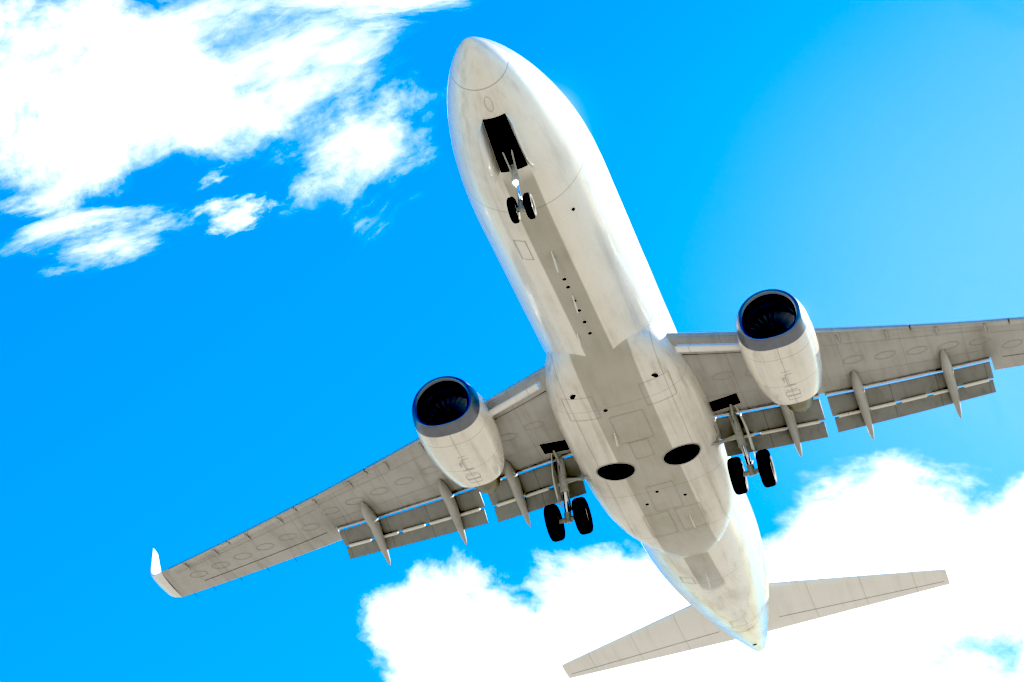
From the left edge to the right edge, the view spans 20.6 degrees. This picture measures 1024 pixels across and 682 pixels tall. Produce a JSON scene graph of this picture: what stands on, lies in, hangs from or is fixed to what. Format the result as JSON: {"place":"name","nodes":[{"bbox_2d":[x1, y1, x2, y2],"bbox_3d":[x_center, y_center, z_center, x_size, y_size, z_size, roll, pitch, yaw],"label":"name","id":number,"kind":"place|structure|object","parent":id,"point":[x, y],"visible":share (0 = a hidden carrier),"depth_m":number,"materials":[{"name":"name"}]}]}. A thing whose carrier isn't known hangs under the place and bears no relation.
{"place":"outdoors","nodes":[
{"label":"outdoors","id":0,"kind":"place"},
{"bbox_2d":[27,179,130,252],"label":"cloud","id":1,"kind":"structure","parent":0,"point":[43,229],"depth_m":2760.00,"materials":[{"name":"white"}]},
{"bbox_2d":[0,0,279,198],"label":"cloud","id":2,"kind":"structure","parent":0,"point":[112,93],"depth_m":2600.00,"materials":[{"name":"white"}]},
{"bbox_2d":[211,201,254,228],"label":"cloud","id":3,"kind":"structure","parent":0,"point":[234,216],"depth_m":2900.00,"materials":[{"name":"white"}]},
{"bbox_2d":[156,0,364,136],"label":"cloud","id":4,"kind":"structure","parent":0,"point":[286,57],"depth_m":2650.00,"materials":[{"name":"white"}]},
{"bbox_2d":[323,120,400,181],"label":"cloud","id":5,"kind":"structure","parent":0,"point":[373,147],"depth_m":2700.00,"materials":[{"name":"white"}]},
{"bbox_2d":[296,0,439,12],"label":"cloud","id":6,"kind":"structure","parent":0,"point":[400,4],"depth_m":2750.00,"materials":[{"name":"white"}]},
{"bbox_2d":[368,565,530,681],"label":"cloud","id":7,"kind":"structure","parent":0,"point":[440,627],"depth_m":2550.00,"materials":[{"name":"white"}]},
{"bbox_2d":[0,0,1023,681],"label":"sky","id":8,"kind":"structure","parent":0,"point":[175,393],"materials":[{"name":"blue"}]},
{"bbox_2d":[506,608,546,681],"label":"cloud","id":9,"kind":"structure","parent":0,"point":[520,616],"depth_m":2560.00,"materials":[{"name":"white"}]},
{"bbox_2d":[150,36,1023,677],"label":"airplane","id":10,"kind":"object","parent":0,"point":[626,396],"visible":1,"depth_m":83.52,"materials":[{"name":"paint"}]},
{"bbox_2d":[533,555,688,681],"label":"cloud","id":11,"kind":"structure","parent":0,"point":[594,605],"depth_m":2350.00,"materials":[{"name":"white"}]},
{"bbox_2d":[515,574,1023,681],"bbox_3d":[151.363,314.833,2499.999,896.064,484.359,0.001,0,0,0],"label":"cloud","id":12,"kind":"structure","parent":0,"point":[880,665],"depth_m":2500.00,"materials":[{"name":"white"}]},
{"bbox_2d":[683,563,885,681],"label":"cloud","id":13,"kind":"structure","parent":0,"point":[826,648],"depth_m":2340.00,"materials":[{"name":"white"}]},
{"bbox_2d":[764,457,979,660],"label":"cloud","id":14,"kind":"structure","parent":0,"point":[889,518],"depth_m":2450.00,"materials":[{"name":"white"}]},
{"bbox_2d":[946,479,1023,659],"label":"cloud","id":15,"kind":"structure","parent":0,"point":[985,560],"depth_m":2400.00,"materials":[{"name":"white"}]}
]}

